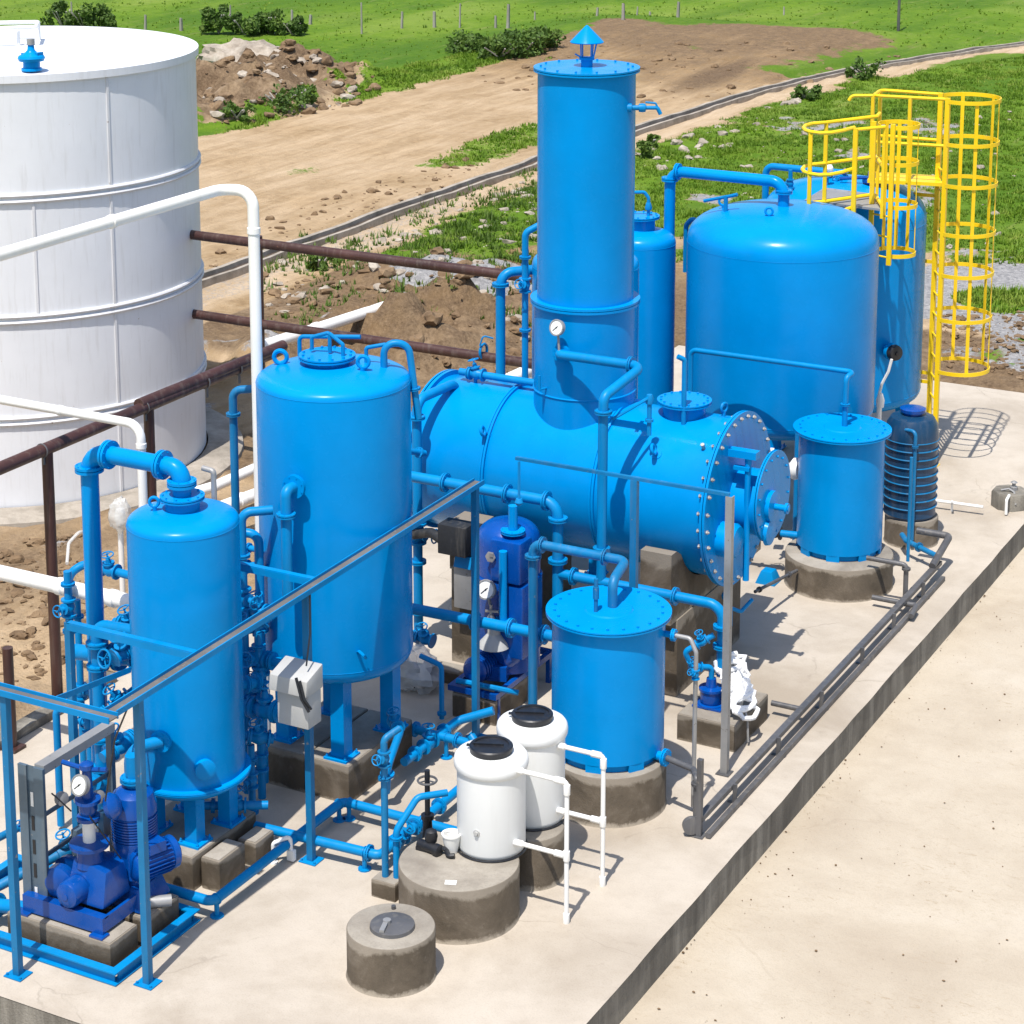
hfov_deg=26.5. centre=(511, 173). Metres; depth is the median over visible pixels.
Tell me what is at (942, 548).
pipe
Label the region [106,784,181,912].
finned motor
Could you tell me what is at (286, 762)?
concrete block
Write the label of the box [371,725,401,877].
blue pipe
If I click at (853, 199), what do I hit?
guard rail platform
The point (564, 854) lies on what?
pvc level pipe
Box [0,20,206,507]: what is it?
storage tank
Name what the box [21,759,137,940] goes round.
water pump
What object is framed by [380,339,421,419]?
blue pipe
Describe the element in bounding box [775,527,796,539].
blue pipe
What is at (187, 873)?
concrete block
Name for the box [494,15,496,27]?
fence post
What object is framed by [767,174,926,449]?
pressure vessel
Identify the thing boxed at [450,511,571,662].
concrete saddle
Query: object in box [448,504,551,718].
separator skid
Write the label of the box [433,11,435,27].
fence post
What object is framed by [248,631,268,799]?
blue pipe
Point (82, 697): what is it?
blue pipe
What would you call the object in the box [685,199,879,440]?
pressure vessel
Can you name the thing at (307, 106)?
mound stone
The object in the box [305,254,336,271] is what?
shrub
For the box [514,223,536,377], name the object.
blue pipe
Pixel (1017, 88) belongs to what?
meadow grass
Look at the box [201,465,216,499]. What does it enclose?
pipe
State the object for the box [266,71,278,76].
mound stone
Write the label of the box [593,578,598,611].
vent pipe
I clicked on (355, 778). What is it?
concrete block
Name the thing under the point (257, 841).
concrete block
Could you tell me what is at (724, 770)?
pipe goal frame
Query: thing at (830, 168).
valve
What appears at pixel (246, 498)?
white pipe
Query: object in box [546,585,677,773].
round tank
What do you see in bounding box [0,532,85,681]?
loose rubble
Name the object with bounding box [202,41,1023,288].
drainage channel
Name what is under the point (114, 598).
white pipe
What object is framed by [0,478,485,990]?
cable tray rack
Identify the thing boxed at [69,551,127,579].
blue pipe
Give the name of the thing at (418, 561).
blue pipe
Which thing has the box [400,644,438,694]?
wrapped fitting
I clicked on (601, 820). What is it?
pvc level pipe
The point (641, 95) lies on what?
earth clod
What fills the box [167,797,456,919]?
blue pipe
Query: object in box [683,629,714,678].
blue pipe
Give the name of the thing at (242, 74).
loose rubble
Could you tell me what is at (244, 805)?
blue pipe
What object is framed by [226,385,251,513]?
blue pipe
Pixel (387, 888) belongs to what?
concrete block
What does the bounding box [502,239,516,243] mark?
rubble stone
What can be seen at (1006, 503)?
conduit elbow
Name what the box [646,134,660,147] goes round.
shrub
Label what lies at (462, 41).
shrub
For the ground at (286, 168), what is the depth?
61.49 m
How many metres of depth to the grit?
20.65 m
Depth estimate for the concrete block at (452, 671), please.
23.72 m
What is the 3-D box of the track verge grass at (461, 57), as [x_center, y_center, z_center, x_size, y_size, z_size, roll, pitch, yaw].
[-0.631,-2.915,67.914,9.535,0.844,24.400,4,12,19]
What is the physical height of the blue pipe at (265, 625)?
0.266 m
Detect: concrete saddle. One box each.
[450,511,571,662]
[640,540,760,696]
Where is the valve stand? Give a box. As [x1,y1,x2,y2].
[118,531,125,592]
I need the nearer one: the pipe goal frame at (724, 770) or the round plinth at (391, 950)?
the round plinth at (391, 950)
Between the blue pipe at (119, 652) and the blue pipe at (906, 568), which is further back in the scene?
the blue pipe at (906, 568)
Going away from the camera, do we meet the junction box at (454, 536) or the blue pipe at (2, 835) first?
the blue pipe at (2, 835)
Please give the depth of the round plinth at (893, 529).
27.77 m
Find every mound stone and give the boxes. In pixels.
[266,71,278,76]
[299,104,312,109]
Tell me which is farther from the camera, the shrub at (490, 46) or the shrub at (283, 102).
the shrub at (490, 46)
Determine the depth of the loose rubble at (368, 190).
51.80 m
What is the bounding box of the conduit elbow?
[1004,494,1009,514]
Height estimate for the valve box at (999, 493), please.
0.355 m
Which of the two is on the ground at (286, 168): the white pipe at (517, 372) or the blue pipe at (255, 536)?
the white pipe at (517, 372)
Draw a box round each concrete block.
[159,799,255,890]
[201,839,244,891]
[238,826,273,864]
[268,701,367,791]
[314,709,411,800]
[371,870,398,901]
[438,660,463,684]
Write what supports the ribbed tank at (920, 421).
on the round plinth at (893, 529)
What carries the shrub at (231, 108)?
on the ground at (286, 168)
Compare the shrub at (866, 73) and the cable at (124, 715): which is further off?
the shrub at (866, 73)
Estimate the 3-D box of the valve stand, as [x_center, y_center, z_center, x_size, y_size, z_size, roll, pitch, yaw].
[-4.707,4.550,26.171,0.140,1.080,0.140,6,12,28]
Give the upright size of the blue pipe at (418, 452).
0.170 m
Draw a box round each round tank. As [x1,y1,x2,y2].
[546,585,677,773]
[793,413,891,562]
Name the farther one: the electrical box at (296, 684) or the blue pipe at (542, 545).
the blue pipe at (542, 545)
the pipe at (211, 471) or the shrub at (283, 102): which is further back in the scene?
the shrub at (283, 102)
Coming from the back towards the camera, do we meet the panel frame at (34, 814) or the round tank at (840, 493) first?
the round tank at (840, 493)
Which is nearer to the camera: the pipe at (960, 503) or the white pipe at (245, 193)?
the white pipe at (245, 193)
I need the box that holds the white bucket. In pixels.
[441,828,460,853]
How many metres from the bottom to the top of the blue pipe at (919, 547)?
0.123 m
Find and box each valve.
[108,495,131,534]
[417,769,437,837]
[721,591,753,622]
[827,164,832,185]
[840,171,875,184]
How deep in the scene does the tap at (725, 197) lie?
28.14 m
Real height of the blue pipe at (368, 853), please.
0.406 m
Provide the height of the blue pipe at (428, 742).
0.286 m
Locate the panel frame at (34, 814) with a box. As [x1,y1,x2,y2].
[17,722,115,896]
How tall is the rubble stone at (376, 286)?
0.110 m
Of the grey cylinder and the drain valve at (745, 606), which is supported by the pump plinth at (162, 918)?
the grey cylinder
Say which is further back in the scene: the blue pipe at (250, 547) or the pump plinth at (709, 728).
the pump plinth at (709, 728)
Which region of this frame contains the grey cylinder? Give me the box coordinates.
[150,894,171,907]
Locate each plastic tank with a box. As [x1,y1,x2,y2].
[454,735,528,862]
[496,704,567,831]
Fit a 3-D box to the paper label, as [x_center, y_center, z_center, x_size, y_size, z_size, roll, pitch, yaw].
[-0.524,6.068,18.601,0.100,0.005,0.070,1,11,5]
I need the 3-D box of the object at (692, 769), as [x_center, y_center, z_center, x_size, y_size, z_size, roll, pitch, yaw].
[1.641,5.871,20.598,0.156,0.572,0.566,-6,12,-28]
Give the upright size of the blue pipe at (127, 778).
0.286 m
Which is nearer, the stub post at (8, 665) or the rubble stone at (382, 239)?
the stub post at (8, 665)
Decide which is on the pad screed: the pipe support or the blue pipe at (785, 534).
the pipe support
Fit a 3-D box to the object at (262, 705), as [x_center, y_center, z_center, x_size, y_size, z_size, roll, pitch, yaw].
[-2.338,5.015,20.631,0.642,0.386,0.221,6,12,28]
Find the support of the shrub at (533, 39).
on the ground at (286, 168)
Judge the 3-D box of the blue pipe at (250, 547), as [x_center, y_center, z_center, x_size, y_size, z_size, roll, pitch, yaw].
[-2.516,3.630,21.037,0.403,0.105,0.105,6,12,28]
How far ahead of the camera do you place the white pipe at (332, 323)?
37.53 m
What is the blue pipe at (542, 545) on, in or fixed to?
attached to the round tank at (608, 681)
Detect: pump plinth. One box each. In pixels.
[7,911,137,966]
[53,893,178,945]
[452,674,526,725]
[677,691,767,751]
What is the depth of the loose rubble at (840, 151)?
55.64 m
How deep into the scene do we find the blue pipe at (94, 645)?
19.94 m
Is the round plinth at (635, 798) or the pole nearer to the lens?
the round plinth at (635, 798)
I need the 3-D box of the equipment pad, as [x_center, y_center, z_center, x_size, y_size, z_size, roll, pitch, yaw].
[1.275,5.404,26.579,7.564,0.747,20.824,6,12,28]
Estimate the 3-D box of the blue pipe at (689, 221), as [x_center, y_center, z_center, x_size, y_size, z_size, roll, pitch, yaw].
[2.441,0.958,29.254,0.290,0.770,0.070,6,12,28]
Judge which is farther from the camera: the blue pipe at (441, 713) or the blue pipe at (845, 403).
the blue pipe at (845, 403)
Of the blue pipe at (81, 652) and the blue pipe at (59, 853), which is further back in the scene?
the blue pipe at (81, 652)
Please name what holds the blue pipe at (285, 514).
attached to the pressure vessel at (334, 433)
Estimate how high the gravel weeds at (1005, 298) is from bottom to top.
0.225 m
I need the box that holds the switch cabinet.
[453,555,470,609]
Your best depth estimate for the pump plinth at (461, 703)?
22.87 m
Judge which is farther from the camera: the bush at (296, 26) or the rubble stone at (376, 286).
the bush at (296, 26)
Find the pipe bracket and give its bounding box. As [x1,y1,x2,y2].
[270,836,295,864]
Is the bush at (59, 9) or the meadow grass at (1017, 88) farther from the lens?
the bush at (59, 9)
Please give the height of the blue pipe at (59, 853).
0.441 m
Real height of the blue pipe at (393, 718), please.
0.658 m
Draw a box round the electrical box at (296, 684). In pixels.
[269,656,322,729]
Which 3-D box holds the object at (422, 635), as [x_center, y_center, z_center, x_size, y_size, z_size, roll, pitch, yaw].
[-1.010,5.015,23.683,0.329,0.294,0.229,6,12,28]
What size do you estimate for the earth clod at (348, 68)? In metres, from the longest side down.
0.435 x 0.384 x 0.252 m
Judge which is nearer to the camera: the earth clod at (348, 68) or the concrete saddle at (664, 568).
the concrete saddle at (664, 568)
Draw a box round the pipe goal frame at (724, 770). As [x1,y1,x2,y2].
[515,456,734,776]
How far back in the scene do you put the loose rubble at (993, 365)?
38.85 m
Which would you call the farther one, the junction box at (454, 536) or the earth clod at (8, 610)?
the earth clod at (8, 610)
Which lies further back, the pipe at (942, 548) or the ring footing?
the ring footing
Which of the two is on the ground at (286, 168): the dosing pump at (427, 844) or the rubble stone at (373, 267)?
the rubble stone at (373, 267)
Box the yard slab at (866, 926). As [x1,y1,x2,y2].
[620,548,1023,1023]
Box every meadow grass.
[0,0,1022,74]
[359,55,1023,264]
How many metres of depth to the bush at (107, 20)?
82.49 m
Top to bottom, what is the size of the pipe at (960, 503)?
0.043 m
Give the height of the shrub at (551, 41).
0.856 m
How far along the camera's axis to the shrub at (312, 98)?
64.69 m
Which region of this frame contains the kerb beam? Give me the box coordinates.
[0,671,116,749]
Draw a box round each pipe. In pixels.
[0,184,270,729]
[0,395,147,506]
[0,565,128,609]
[0,820,20,840]
[0,828,71,890]
[0,893,37,916]
[52,570,76,633]
[52,710,64,826]
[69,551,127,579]
[74,440,196,825]
[74,598,88,762]
[75,644,127,670]
[78,717,91,760]
[85,620,129,810]
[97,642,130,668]
[98,722,133,762]
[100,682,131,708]
[109,630,130,666]
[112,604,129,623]
[120,736,162,784]
[120,752,135,788]
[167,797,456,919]
[195,464,253,494]
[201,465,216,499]
[204,785,267,812]
[221,488,253,508]
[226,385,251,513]
[239,505,272,793]
[239,743,258,814]
[242,612,271,636]
[243,647,282,670]
[243,674,262,693]
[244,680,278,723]
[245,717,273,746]
[246,528,269,783]
[247,542,253,552]
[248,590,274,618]
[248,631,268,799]
[253,733,476,872]
[265,301,383,346]
[276,482,297,596]
[297,334,360,355]
[364,342,385,362]
[368,710,468,759]
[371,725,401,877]
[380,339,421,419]
[380,706,404,793]
[390,789,447,878]
[400,706,494,765]
[411,380,458,628]
[411,447,426,457]
[412,471,567,597]
[412,528,437,542]
[413,603,551,644]
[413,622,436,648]
[419,653,445,719]
[458,358,533,385]
[492,263,531,374]
[505,367,531,377]
[513,767,569,923]
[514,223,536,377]
[525,536,628,703]
[555,349,641,581]
[556,742,606,886]
[557,567,722,676]
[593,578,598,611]
[611,394,653,435]
[662,163,792,236]
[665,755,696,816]
[675,633,699,807]
[676,354,686,424]
[683,217,695,272]
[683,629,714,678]
[688,348,853,426]
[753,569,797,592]
[762,163,848,198]
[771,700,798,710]
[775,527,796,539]
[785,169,793,188]
[792,433,798,539]
[866,555,910,594]
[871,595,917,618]
[900,532,935,556]
[904,428,918,540]
[906,457,912,561]
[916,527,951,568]
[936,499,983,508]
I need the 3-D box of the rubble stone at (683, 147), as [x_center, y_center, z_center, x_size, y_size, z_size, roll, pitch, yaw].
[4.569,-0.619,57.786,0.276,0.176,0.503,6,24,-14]
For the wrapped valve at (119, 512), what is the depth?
25.99 m
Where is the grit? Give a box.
[657,568,1018,1022]
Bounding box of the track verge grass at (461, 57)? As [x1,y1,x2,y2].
[214,29,554,166]
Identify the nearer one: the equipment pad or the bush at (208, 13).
the equipment pad
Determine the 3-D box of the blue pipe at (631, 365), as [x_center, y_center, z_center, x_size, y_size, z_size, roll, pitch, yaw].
[0.992,3.073,23.342,1.253,2.300,0.690,27,29,67]
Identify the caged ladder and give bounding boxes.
[847,89,1001,466]
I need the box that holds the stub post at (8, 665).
[0,645,25,753]
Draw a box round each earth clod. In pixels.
[5,607,14,612]
[9,630,24,636]
[12,583,25,587]
[264,112,274,117]
[305,64,317,71]
[315,281,334,286]
[316,97,325,103]
[342,79,357,85]
[344,65,353,72]
[637,94,645,97]
[640,99,653,102]
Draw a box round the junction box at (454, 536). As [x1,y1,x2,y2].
[438,517,470,557]
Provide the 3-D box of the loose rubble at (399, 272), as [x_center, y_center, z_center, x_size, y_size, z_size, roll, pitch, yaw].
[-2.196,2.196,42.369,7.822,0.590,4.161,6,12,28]
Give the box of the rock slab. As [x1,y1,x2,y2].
[196,38,278,62]
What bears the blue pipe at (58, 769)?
on the pad screed
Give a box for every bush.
[40,0,78,25]
[67,2,112,26]
[97,13,117,27]
[198,3,229,33]
[219,11,267,34]
[255,9,284,33]
[276,14,308,35]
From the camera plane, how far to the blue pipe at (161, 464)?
19.74 m
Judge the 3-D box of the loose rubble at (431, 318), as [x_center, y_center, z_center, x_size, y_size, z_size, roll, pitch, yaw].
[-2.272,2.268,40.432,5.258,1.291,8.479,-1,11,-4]
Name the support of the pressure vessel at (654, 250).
on the pad screed
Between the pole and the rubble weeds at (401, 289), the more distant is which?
the pole
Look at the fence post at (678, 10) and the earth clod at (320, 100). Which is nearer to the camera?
the earth clod at (320, 100)
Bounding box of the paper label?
[444,880,456,884]
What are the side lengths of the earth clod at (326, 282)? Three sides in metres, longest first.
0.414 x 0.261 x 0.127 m
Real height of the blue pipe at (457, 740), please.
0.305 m
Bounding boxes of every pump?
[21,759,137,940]
[415,828,454,858]
[692,651,759,741]
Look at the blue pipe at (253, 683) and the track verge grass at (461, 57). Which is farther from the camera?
the track verge grass at (461, 57)
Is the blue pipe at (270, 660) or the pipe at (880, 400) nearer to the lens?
the blue pipe at (270, 660)
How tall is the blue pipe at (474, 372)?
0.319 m
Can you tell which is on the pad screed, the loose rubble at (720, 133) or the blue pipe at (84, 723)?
the blue pipe at (84, 723)
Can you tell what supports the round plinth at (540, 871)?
on the pad screed
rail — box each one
[0,340,287,695]
[190,230,531,368]
[682,561,944,839]
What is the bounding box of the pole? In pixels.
[897,0,900,30]
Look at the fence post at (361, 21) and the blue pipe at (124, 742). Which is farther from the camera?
the fence post at (361, 21)
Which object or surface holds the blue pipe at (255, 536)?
attached to the pressure vessel at (334, 433)
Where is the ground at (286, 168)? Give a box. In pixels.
[0,0,1023,729]
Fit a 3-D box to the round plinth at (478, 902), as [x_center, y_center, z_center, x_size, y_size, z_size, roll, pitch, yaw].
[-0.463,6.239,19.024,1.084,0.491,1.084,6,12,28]
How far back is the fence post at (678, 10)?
85.14 m
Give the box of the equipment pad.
[0,524,1023,1023]
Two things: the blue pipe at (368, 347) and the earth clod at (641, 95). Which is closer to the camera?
the blue pipe at (368, 347)
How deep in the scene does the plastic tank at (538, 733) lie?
19.48 m
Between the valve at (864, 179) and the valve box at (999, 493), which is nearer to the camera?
the valve box at (999, 493)
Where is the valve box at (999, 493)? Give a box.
[991,480,1023,511]
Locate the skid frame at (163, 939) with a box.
[0,854,199,986]
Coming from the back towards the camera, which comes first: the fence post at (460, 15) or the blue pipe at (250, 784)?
the fence post at (460, 15)
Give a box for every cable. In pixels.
[104,710,127,801]
[305,594,310,665]
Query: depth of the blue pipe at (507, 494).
23.20 m
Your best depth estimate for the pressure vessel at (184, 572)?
19.23 m
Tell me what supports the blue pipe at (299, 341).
attached to the pressure vessel at (334, 433)
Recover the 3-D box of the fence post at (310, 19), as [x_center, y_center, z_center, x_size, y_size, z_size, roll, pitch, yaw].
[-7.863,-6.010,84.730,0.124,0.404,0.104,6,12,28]
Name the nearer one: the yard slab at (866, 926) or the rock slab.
the yard slab at (866, 926)
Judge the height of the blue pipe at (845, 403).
1.724 m
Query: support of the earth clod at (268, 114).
on the ground at (286, 168)
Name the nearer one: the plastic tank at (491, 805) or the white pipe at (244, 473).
the plastic tank at (491, 805)
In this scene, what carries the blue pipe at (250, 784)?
on the pad screed
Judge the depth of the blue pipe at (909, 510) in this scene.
25.70 m
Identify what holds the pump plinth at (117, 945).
on the pad screed
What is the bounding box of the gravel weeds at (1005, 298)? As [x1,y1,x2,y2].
[938,246,1023,313]
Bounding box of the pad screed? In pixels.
[0,345,1023,1023]
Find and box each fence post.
[144,15,146,29]
[179,18,182,30]
[309,15,311,24]
[361,3,362,33]
[400,11,402,28]
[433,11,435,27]
[459,3,460,27]
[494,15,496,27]
[506,4,509,27]
[621,3,624,19]
[676,2,679,16]
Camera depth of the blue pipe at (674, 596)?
22.51 m
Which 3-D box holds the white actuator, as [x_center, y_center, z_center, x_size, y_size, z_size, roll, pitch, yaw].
[3.318,3.748,26.879,0.538,0.612,0.279,7,13,33]
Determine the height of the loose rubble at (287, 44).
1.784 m
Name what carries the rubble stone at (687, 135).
on the ground at (286, 168)
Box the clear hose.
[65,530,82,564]
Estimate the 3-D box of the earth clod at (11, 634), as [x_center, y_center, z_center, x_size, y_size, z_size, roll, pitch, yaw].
[-5.976,5.556,26.185,0.209,0.080,0.103,0,19,-34]
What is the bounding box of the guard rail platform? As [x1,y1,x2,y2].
[801,112,920,265]
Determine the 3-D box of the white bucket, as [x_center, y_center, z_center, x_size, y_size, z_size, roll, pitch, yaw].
[-0.532,5.869,19.116,0.180,0.204,0.180,6,12,28]
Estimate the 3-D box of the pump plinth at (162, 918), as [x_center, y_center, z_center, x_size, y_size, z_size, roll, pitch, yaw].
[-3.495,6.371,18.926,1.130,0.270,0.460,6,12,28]
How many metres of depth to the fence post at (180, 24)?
82.71 m
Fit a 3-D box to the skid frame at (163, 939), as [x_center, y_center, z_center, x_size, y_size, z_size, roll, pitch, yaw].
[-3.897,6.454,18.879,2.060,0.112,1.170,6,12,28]
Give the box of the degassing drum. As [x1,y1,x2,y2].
[411,25,789,586]
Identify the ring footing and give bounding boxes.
[0,407,243,527]
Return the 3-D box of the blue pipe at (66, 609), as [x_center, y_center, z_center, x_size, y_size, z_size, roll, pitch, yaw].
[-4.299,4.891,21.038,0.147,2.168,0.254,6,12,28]
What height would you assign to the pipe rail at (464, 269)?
3.695 m
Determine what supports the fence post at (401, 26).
on the ground at (286, 168)
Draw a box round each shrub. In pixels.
[219,100,256,121]
[258,83,308,112]
[286,83,317,104]
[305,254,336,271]
[444,29,488,53]
[475,34,536,59]
[492,27,548,56]
[523,26,566,49]
[636,139,653,158]
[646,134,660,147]
[790,84,822,99]
[844,56,886,79]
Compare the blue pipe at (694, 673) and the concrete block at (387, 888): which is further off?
the blue pipe at (694, 673)
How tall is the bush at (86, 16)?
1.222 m
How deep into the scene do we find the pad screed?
20.12 m
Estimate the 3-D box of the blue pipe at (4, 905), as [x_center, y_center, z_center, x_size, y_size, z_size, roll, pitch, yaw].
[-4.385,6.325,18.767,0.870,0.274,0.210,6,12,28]
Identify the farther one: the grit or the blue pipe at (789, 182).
the blue pipe at (789, 182)
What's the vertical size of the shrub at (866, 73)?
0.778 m
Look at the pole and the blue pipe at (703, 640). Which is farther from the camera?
the pole
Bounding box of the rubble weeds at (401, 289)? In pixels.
[263,165,536,335]
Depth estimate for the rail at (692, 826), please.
22.44 m
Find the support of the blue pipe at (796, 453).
on the pad screed
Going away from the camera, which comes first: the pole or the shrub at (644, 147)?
the shrub at (644, 147)
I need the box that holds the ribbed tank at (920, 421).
[883,404,939,521]
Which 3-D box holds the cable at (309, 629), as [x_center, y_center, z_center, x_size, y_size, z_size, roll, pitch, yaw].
[-1.811,4.070,19.374,0.033,0.605,0.207,1,11,7]
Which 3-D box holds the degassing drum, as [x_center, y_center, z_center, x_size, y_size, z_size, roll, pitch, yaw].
[1.080,1.371,23.951,4.310,6.021,1.914,6,12,28]
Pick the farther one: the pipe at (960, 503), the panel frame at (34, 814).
the pipe at (960, 503)
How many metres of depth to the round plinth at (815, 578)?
26.08 m
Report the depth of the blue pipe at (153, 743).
19.13 m
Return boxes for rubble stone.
[281,293,290,298]
[368,262,379,271]
[373,283,380,289]
[376,237,386,242]
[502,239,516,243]
[678,145,688,152]
[682,133,694,138]
[698,138,708,143]
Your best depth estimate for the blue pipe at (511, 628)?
22.27 m
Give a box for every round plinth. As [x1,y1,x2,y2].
[346,903,436,997]
[398,833,520,944]
[518,820,563,891]
[563,760,666,827]
[784,539,893,602]
[883,513,937,549]
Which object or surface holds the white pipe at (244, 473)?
on the ground at (286, 168)
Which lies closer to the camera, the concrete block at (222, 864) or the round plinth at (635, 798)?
the concrete block at (222, 864)
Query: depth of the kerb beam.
22.66 m
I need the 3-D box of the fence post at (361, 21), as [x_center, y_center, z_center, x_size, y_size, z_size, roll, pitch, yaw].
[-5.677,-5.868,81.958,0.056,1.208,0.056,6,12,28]
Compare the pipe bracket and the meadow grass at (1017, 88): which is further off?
the meadow grass at (1017, 88)
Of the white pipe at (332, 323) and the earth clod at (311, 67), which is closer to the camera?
the white pipe at (332, 323)
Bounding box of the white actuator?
[770,448,797,479]
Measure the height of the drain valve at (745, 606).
0.460 m
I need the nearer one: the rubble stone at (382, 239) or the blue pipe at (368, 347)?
the blue pipe at (368, 347)
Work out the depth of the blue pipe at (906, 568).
25.83 m
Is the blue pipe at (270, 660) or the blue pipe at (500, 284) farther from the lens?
the blue pipe at (500, 284)
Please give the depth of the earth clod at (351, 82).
67.63 m
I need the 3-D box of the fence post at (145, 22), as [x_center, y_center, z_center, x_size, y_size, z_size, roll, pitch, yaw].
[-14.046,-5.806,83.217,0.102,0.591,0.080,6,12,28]
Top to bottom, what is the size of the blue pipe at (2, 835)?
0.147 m
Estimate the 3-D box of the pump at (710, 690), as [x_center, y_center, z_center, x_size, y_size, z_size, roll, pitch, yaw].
[2.262,5.373,22.481,0.700,0.776,0.632,6,12,28]
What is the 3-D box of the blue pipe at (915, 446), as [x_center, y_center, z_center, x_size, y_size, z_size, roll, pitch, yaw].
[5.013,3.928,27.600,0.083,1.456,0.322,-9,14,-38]
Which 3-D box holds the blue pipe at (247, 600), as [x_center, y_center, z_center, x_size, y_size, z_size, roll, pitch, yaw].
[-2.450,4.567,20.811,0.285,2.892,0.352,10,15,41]
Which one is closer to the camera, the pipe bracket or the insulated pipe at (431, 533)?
the pipe bracket
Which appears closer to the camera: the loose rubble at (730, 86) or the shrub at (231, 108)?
the shrub at (231, 108)
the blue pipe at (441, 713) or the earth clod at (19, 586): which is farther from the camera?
the earth clod at (19, 586)
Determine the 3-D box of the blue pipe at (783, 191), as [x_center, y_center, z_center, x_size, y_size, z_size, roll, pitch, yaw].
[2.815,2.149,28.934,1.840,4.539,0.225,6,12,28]
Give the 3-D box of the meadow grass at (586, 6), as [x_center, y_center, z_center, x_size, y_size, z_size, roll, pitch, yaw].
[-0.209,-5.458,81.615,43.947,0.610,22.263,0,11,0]
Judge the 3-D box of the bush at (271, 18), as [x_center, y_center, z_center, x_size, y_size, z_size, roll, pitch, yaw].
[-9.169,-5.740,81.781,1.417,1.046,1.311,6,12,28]
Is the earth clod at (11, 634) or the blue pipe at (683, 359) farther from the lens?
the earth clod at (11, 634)
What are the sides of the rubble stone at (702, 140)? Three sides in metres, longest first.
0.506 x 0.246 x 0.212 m
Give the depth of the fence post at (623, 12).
82.61 m
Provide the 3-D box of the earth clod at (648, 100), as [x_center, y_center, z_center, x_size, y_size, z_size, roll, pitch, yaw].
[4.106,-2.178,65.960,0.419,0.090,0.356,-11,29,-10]
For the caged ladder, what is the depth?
30.56 m
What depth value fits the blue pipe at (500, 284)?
26.48 m
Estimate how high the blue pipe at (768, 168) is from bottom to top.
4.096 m
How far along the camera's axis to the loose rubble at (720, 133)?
58.70 m
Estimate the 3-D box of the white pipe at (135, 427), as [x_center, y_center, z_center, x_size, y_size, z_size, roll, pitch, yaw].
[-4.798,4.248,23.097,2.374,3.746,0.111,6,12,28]
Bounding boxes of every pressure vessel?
[126,488,251,849]
[255,331,412,763]
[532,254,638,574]
[634,191,675,404]
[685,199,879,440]
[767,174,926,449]
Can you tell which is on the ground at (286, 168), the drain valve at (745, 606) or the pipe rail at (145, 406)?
the pipe rail at (145, 406)
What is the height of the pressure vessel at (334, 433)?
4.108 m
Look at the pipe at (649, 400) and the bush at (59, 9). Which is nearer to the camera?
the pipe at (649, 400)
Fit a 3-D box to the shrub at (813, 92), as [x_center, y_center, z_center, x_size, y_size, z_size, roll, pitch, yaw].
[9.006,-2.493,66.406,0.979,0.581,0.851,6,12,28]
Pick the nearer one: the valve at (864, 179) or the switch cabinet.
the switch cabinet
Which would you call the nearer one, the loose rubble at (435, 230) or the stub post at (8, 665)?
the stub post at (8, 665)
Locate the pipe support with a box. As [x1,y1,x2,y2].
[755,567,779,586]
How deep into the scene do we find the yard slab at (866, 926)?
20.23 m
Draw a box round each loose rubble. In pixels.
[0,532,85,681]
[204,39,381,127]
[206,49,363,119]
[209,151,486,266]
[263,246,529,373]
[265,255,530,340]
[369,181,536,253]
[481,41,899,99]
[635,98,798,170]
[715,111,1014,256]
[934,306,1023,379]
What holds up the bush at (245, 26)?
on the ground at (286, 168)

